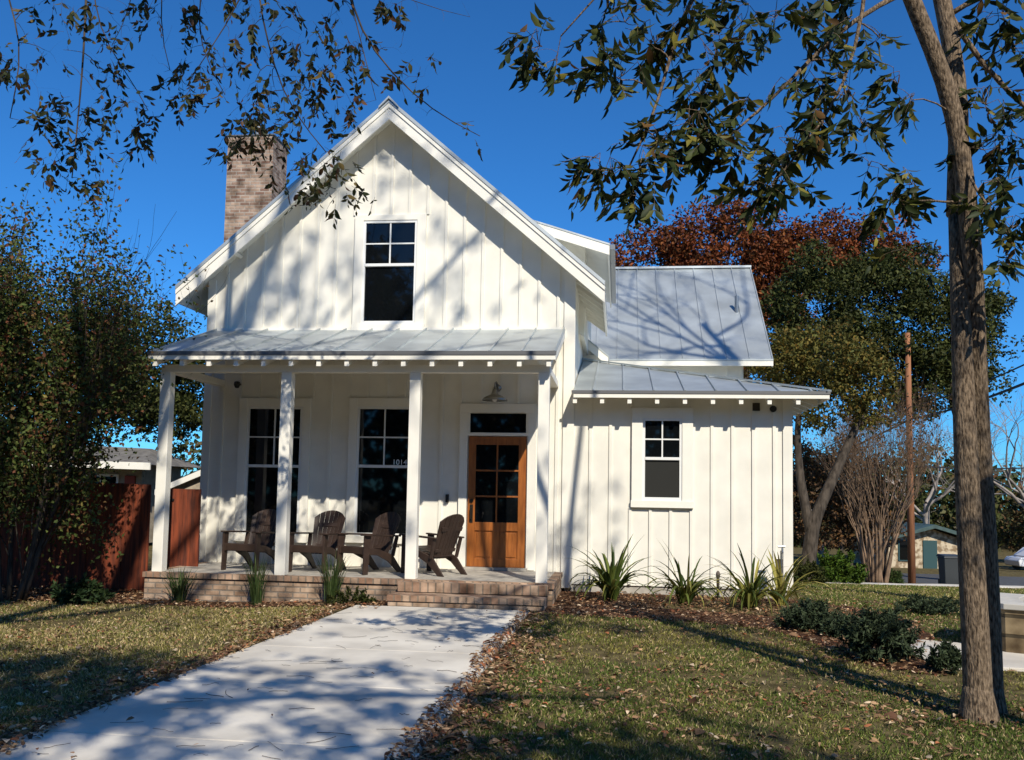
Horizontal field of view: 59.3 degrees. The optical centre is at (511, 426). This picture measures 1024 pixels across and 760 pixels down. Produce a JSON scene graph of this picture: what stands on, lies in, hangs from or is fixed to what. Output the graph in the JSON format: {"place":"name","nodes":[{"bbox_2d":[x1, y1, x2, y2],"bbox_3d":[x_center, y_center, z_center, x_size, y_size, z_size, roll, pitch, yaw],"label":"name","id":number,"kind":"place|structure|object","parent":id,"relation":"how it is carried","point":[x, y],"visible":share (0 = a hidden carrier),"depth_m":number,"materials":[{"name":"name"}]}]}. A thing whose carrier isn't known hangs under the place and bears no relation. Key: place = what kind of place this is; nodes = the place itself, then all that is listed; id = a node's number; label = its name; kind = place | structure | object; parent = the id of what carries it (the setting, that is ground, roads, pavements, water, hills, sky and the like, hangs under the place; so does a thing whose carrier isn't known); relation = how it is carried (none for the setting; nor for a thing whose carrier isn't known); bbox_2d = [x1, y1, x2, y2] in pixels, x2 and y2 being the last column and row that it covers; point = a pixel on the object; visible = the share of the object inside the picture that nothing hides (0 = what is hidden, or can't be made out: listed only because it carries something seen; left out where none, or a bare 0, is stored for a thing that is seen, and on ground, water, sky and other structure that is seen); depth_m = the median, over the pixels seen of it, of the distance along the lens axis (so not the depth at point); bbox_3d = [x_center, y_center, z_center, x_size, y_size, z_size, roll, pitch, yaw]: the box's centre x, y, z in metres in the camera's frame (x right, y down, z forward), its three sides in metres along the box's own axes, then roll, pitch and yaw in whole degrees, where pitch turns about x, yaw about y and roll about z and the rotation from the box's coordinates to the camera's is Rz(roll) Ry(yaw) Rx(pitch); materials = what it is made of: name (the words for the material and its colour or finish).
{"place":"outdoors","nodes":[
{"label":"outdoors","id":0,"kind":"place"},
{"bbox_2d":[0,510,1023,759],"bbox_3d":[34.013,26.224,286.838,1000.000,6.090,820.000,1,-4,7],"label":"lawn ground","id":1,"kind":"structure","parent":0,"point":[1004,570],"depth_m":7.26,"materials":[{"name":"green plant"}]},
{"bbox_2d":[0,185,131,524],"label":"crape myrtle","id":2,"kind":"object","parent":1,"relation":"on","point":[14,266],"visible":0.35,"depth_m":12.63,"materials":[{"name":"green plant"}]},
{"bbox_2d":[0,482,151,590],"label":"board fence","id":3,"kind":"object","parent":1,"relation":"on","point":[128,569],"visible":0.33,"depth_m":13.69,"materials":[{"name":"brown wood"}]},
{"bbox_2d":[8,445,200,542],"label":"neighbour house","id":4,"kind":"structure","parent":1,"relation":"on","point":[127,467],"depth_m":23.52,"materials":[{"name":"white wood"}]},
{"bbox_2d":[86,474,118,482],"bbox_3d":[-10.733,1.740,23.437,1.000,0.980,0.044,1,-4,7],"label":"window","id":5,"kind":"structure","parent":4,"relation":"in","point":[114,479],"depth_m":23.42,"materials":[{"name":"black glass"}]},
{"bbox_2d":[0,145,222,602],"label":"crape myrtle","id":6,"kind":"object","parent":1,"relation":"on","point":[102,344],"visible":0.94,"depth_m":12.19,"materials":[{"name":"green plant"}]},
{"bbox_2d":[39,297,204,454],"bbox_3d":[-10.977,-0.261,25.340,5.979,7.100,3.997,1,-4,7],"label":"live oak","id":7,"kind":"object","parent":1,"relation":"on","point":[187,416],"visible":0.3,"depth_m":24.69,"materials":[{"name":"green plant"}]},
{"bbox_2d":[154,469,200,494],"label":"garden shed","id":8,"kind":"structure","parent":1,"relation":"on","point":[191,481],"depth_m":19.38,"materials":[{"name":"beige wood"}]},
{"bbox_2d":[2,586,387,606],"bbox_3d":[-4.752,2.401,12.861,6.660,0.090,2.064,0,-4,10],"label":"porch bed","id":9,"kind":"object","parent":1,"relation":"on","point":[152,600],"visible":0.31,"depth_m":12.35,"materials":[{"name":"brown soil"}]},
{"bbox_2d":[50,572,116,604],"bbox_3d":[-5.782,2.203,12.086,0.832,0.519,0.888,1,-4,7],"label":"leafy shrub","id":10,"kind":"object","parent":9,"relation":"on","point":[82,590],"visible":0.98,"depth_m":11.96,"materials":[{"name":"green plant"}]},
{"bbox_2d":[157,566,201,602],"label":"grass clump","id":11,"kind":"object","parent":9,"relation":"on","point":[178,590],"visible":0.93,"depth_m":12.23,"materials":[{"name":"green plant"}]},
{"bbox_2d":[241,553,270,604],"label":"grass clump","id":12,"kind":"object","parent":9,"relation":"on","point":[255,592],"visible":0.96,"depth_m":12.09,"materials":[{"name":"green plant"}]},
{"bbox_2d":[314,553,348,602],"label":"grass clump","id":13,"kind":"object","parent":9,"relation":"on","point":[331,585],"visible":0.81,"depth_m":11.96,"materials":[{"name":"green plant"}]},
{"bbox_2d":[325,585,377,606],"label":"shrub","id":14,"kind":"object","parent":9,"relation":"on","point":[363,597],"visible":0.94,"depth_m":11.74,"materials":[{"name":"green plant"}]},
{"bbox_2d":[0,0,482,228],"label":"pecan tree","id":15,"kind":"object","parent":1,"relation":"on","point":[136,134],"visible":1,"depth_m":9.54,"materials":[{"name":"green plant"}]},
{"bbox_2d":[0,605,528,759],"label":"front walk","id":16,"kind":"structure","parent":1,"relation":"on","point":[375,724],"depth_m":6.33,"materials":[{"name":"concrete"}]},
{"bbox_2d":[142,96,831,610],"bbox_3d":[-0.252,-1.196,19.393,11.760,10.615,15.230,1,-4,7],"label":"farmhouse","id":17,"kind":"object","parent":1,"relation":"on","point":[434,338],"visible":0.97,"depth_m":14.14,"materials":[{"name":"white wood"}]},
{"bbox_2d":[167,489,201,567],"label":"fence gate","id":18,"kind":"structure","parent":17,"relation":"attached to","point":[184,526],"depth_m":13.65,"materials":[{"name":"brown wood"}]},
{"bbox_2d":[221,509,276,570],"bbox_3d":[-3.822,1.682,13.417,0.644,0.877,0.857,0,-4,16],"label":"adirondack chair","id":19,"kind":"object","parent":17,"relation":"on","point":[263,529],"visible":0.89,"depth_m":13.56,"materials":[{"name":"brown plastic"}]},
{"bbox_2d":[233,398,311,542],"bbox_3d":[-3.826,0.696,14.404,1.210,2.295,0.066,1,-4,7],"label":"window","id":20,"kind":"structure","parent":17,"relation":"in","point":[259,418],"depth_m":14.43,"materials":[{"name":"black glass"}]},
{"bbox_2d":[288,510,345,572],"bbox_3d":[-2.832,1.691,13.299,0.644,0.877,0.857,0,-4,15],"label":"adirondack chair","id":21,"kind":"object","parent":17,"relation":"on","point":[326,539],"visible":0.87,"depth_m":13.50,"materials":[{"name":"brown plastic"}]},
{"bbox_2d":[336,512,400,574],"bbox_3d":[-2.050,1.698,13.199,0.644,0.877,0.857,-2,-5,37],"label":"adirondack chair","id":22,"kind":"object","parent":17,"relation":"on","point":[378,540],"visible":0.99,"depth_m":13.22,"materials":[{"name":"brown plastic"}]},
{"bbox_2d":[345,398,408,543],"bbox_3d":[-2.028,0.697,14.191,1.180,2.285,0.066,1,-4,7],"label":"window","id":23,"kind":"structure","parent":17,"relation":"in","point":[377,465],"depth_m":14.22,"materials":[{"name":"black glass"}]},
{"bbox_2d":[351,214,426,329],"bbox_3d":[-1.967,-2.464,14.422,1.190,1.885,0.066,1,-4,7],"label":"window","id":24,"kind":"structure","parent":17,"relation":"in","point":[389,271],"depth_m":14.44,"materials":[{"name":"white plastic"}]},
{"bbox_2d":[399,514,466,576],"bbox_3d":[-1.121,1.707,13.094,0.857,0.877,0.644,-2,-5,39],"label":"adirondack chair","id":25,"kind":"object","parent":17,"relation":"on","point":[441,544],"visible":0.94,"depth_m":12.94,"materials":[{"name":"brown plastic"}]},
{"bbox_2d":[466,436,526,567],"bbox_3d":[-0.242,1.166,13.920,0.900,2.015,0.108,1,-4,7],"label":"door","id":26,"kind":"structure","parent":17,"relation":"in","point":[497,465],"depth_m":13.94,"materials":[{"name":"brown wood"}]},
{"bbox_2d":[631,407,693,507],"bbox_3d":[2.286,0.477,13.695,0.940,1.525,0.066,1,-4,7],"label":"window","id":27,"kind":"structure","parent":17,"relation":"in","point":[662,438],"depth_m":13.70,"materials":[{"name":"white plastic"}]},
{"bbox_2d":[0,583,1023,759],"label":"fallen leaves","id":28,"kind":"object","parent":1,"relation":"on","point":[39,727],"depth_m":7.19,"materials":[{"name":"brown plant"}]},
{"bbox_2d":[155,433,1023,551],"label":"woods","id":29,"kind":"object","parent":1,"relation":"on","point":[946,503],"visible":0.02,"depth_m":102.89,"materials":[{"name":"green plant"}]},
{"bbox_2d":[539,591,946,674],"bbox_3d":[2.528,2.341,10.720,4.729,0.026,5.776,1,-4,7],"label":"planting bed","id":30,"kind":"object","parent":1,"relation":"on","point":[924,635],"visible":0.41,"depth_m":11.22,"materials":[{"name":"brown soil"}]},
{"bbox_2d":[567,534,665,601],"bbox_3d":[1.450,1.991,12.740,1.536,0.946,1.428,1,-4,7],"label":"yucca plant","id":31,"kind":"object","parent":30,"relation":"on","point":[611,584],"visible":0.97,"depth_m":12.61,"materials":[{"name":"green plant"}]},
{"bbox_2d":[632,542,731,604],"bbox_3d":[2.364,2.021,12.391,1.428,0.936,1.392,1,-4,7],"label":"yucca plant","id":32,"kind":"object","parent":30,"relation":"on","point":[688,592],"visible":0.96,"depth_m":12.32,"materials":[{"name":"green plant"}]},
{"bbox_2d":[716,571,719,599],"bbox_3d":[2.998,2.339,13.100,0.060,0.460,0.057,1,-4,7],"label":"irrigation riser","id":33,"kind":"object","parent":30,"relation":"on","point":[718,574],"visible":0.5,"depth_m":13.09,"materials":[{"name":"grey plastic"}]},
{"bbox_2d":[700,546,799,612],"bbox_3d":[3.204,2.010,12.096,1.399,0.911,1.506,1,-4,7],"label":"yucca plant","id":34,"kind":"object","parent":30,"relation":"on","point":[750,596],"visible":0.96,"depth_m":11.95,"materials":[{"name":"green plant"}]},
{"bbox_2d":[777,545,784,581],"bbox_3d":[3.876,2.171,12.968,0.115,0.908,0.222,1,-4,7],"label":"garden tap","id":35,"kind":"object","parent":30,"relation":"on","point":[781,552],"visible":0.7,"depth_m":13.00,"materials":[{"name":"grey metal"}]},
{"bbox_2d":[740,550,831,605],"bbox_3d":[3.726,2.088,12.362,1.263,0.778,1.212,1,-4,7],"label":"yucca plant","id":36,"kind":"object","parent":30,"relation":"on","point":[777,598],"visible":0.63,"depth_m":12.32,"materials":[{"name":"green plant"}]},
{"bbox_2d":[772,596,849,632],"bbox_3d":[3.411,2.146,10.235,0.800,0.452,0.778,3,-5,-30],"label":"yew shrub","id":37,"kind":"object","parent":30,"relation":"on","point":[802,617],"visible":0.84,"depth_m":10.13,"materials":[{"name":"green plant"}]},
{"bbox_2d":[817,612,851,637],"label":"yew shrub","id":38,"kind":"object","parent":30,"relation":"on","point":[830,627],"visible":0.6,"depth_m":9.68,"materials":[{"name":"green plant"}]},
{"bbox_2d":[832,602,925,664],"bbox_3d":[3.419,1.932,8.395,0.722,0.597,0.786,4,-5,-34],"label":"yew shrub","id":39,"kind":"object","parent":30,"relation":"on","point":[884,632],"visible":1,"depth_m":8.27,"materials":[{"name":"green plant"}]},
{"bbox_2d":[922,639,961,674],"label":"yew shrub","id":40,"kind":"object","parent":30,"relation":"on","point":[949,657],"visible":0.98,"depth_m":7.77,"materials":[{"name":"green plant"}]},
{"bbox_2d":[494,0,1023,724],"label":"pecan tree","id":41,"kind":"object","parent":1,"relation":"on","point":[980,624],"visible":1,"depth_m":6.12,"materials":[{"name":"green plant"}]},
{"bbox_2d":[609,193,948,381],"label":"red oak","id":42,"kind":"object","parent":1,"relation":"on","point":[765,254],"visible":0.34,"depth_m":44.64,"materials":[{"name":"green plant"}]},
{"bbox_2d":[793,557,829,582],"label":"round bush","id":43,"kind":"object","parent":1,"relation":"on","point":[812,567],"visible":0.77,"depth_m":19.97,"materials":[{"name":"green plant"}]},
{"bbox_2d":[792,428,853,551],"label":"tree","id":44,"kind":"object","parent":1,"relation":"on","point":[811,466],"visible":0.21,"depth_m":41.40,"materials":[{"name":"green plant"}]},
{"bbox_2d":[743,314,908,582],"bbox_3d":[8.034,0.647,23.479,4.318,7.285,3.004,1,-4,7],"label":"elm tree","id":45,"kind":"object","parent":1,"relation":"on","point":[798,362],"visible":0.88,"depth_m":23.26,"materials":[{"name":"green plant"}]},
{"bbox_2d":[817,546,869,583],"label":"bright bush","id":46,"kind":"object","parent":1,"relation":"on","point":[838,567],"visible":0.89,"depth_m":25.40,"materials":[{"name":"green plant"}]},
{"bbox_2d":[796,474,902,565],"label":"tree","id":47,"kind":"object","parent":1,"relation":"on","point":[846,534],"visible":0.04,"depth_m":51.30,"materials":[{"name":"brown plant"}]},
{"bbox_2d":[793,437,906,554],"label":"thicket tree","id":48,"kind":"object","parent":1,"relation":"on","point":[839,522],"visible":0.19,"depth_m":44.74,"materials":[{"name":"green plant"}]},
{"bbox_2d":[811,472,905,566],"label":"bare tree","id":49,"kind":"object","parent":1,"relation":"on","point":[820,552],"depth_m":55.52,"materials":[{"name":"brown plant"}]},
{"bbox_2d":[801,371,953,582],"bbox_3d":[11.937,1.614,29.121,5.518,7.148,5.356,4,-5,-35],"label":"crape myrtle","id":50,"kind":"object","parent":1,"relation":"on","point":[879,567],"visible":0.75,"depth_m":28.89,"materials":[{"name":"brown plant"}]},
{"bbox_2d":[749,236,1023,429],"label":"live oak","id":51,"kind":"object","parent":1,"relation":"on","point":[852,283],"visible":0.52,"depth_m":37.60,"materials":[{"name":"green plant"}]},
{"bbox_2d":[888,567,906,583],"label":"dark bush","id":52,"kind":"object","parent":1,"relation":"on","point":[895,576],"visible":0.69,"depth_m":29.23,"materials":[{"name":"green plant"}]},
{"bbox_2d":[844,520,956,568],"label":"stone house","id":53,"kind":"structure","parent":1,"relation":"on","point":[932,541],"depth_m":56.88,"materials":[{"name":"stone"}]},
{"bbox_2d":[898,539,907,560],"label":"window","id":54,"kind":"structure","parent":53,"relation":"in","point":[902,545],"depth_m":56.99,"materials":[{"name":"glass"}]},
{"bbox_2d":[923,540,937,568],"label":"door","id":55,"kind":"structure","parent":53,"relation":"in","point":[929,546],"depth_m":56.78,"materials":[{"name":"teal paint"}]},
{"bbox_2d":[866,468,934,523],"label":"tree","id":56,"kind":"object","parent":1,"relation":"on","point":[918,500],"visible":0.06,"depth_m":71.67,"materials":[{"name":"brown plant"}]},
{"bbox_2d":[905,333,915,583],"bbox_3d":[16.083,1.575,36.346,0.310,10.786,0.310,1,-4,7],"label":"utility pole","id":57,"kind":"object","parent":1,"relation":"on","point":[911,546],"visible":0.6,"depth_m":36.12,"materials":[{"name":"brown wood"}]},
{"bbox_2d":[793,382,1023,474],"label":"power line","id":58,"kind":"object","parent":57,"relation":"attached to","point":[1000,392],"visible":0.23,"depth_m":27.58,"materials":[{"name":"black rubber"}]},
{"bbox_2d":[793,364,1023,462],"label":"power line","id":59,"kind":"object","parent":57,"relation":"attached to","point":[951,394],"visible":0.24,"depth_m":27.57,"materials":[{"name":"black rubber"}]},
{"bbox_2d":[915,466,1023,468],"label":"power line","id":60,"kind":"object","parent":57,"relation":"attached to","point":[993,468],"visible":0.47,"depth_m":39.77,"materials":[{"name":"black rubber"}]},
{"bbox_2d":[893,593,959,615],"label":"yew shrub","id":61,"kind":"object","parent":1,"relation":"on","point":[917,602],"visible":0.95,"depth_m":11.73,"materials":[{"name":"green plant"}]},
{"bbox_2d":[869,405,1022,523],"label":"bare tree","id":62,"kind":"object","parent":1,"relation":"on","point":[925,514],"visible":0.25,"depth_m":60.68,"materials":[{"name":"grey plant"}]},
{"bbox_2d":[936,554,958,583],"bbox_3d":[16.101,5.295,33.052,0.728,1.147,0.862,1,-4,7],"label":"wheelie bin","id":63,"kind":"object","parent":1,"relation":"on","point":[948,567],"visible":0.7,"depth_m":32.72,"materials":[{"name":"grey plastic"}]},
{"bbox_2d":[911,640,1023,671],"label":"side walk","id":64,"kind":"structure","parent":1,"relation":"on","point":[1013,661],"depth_m":8.51,"materials":[{"name":"concrete"}]},
{"bbox_2d":[916,399,1023,502],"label":"bare tree","id":65,"kind":"object","parent":1,"relation":"on","point":[1009,486],"visible":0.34,"depth_m":69.82,"materials":[{"name":"plant"}]},
{"bbox_2d":[939,376,1023,507],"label":"bare tree","id":66,"kind":"object","parent":1,"relation":"on","point":[1012,482],"visible":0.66,"depth_m":53.59,"materials":[{"name":"grey plant"}]},
{"bbox_2d":[997,484,1023,552],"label":"tree","id":67,"kind":"object","parent":1,"relation":"on","point":[1012,535],"visible":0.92,"depth_m":71.46,"materials":[{"name":"green plant"}]},
{"bbox_2d":[1000,593,1023,653],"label":"stone wall","id":68,"kind":"structure","parent":1,"relation":"on","point":[1012,615],"depth_m":8.78,"materials":[{"name":"stone"}]},
{"bbox_2d":[1004,547,1023,568],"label":"parked car","id":69,"kind":"object","parent":1,"relation":"on","point":[1016,560],"visible":1,"depth_m":57.93,"materials":[{"name":"white paint"}]},
{"bbox_2d":[0,0,1023,509],"label":"sky","id":70,"kind":"structure","parent":0,"point":[524,134],"materials":[{"name":"blue"}]},
{"bbox_2d":[794,572,1023,585],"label":"street","id":71,"kind":"structure","parent":0,"point":[934,578],"depth_m":40.15,"materials":[{"name":"grey asphalt"}]},
{"bbox_2d":[827,582,1023,587],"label":"sidewalk","id":72,"kind":"structure","parent":0,"point":[1001,586],"depth_m":29.14,"materials":[{"name":"concrete"}]}
]}

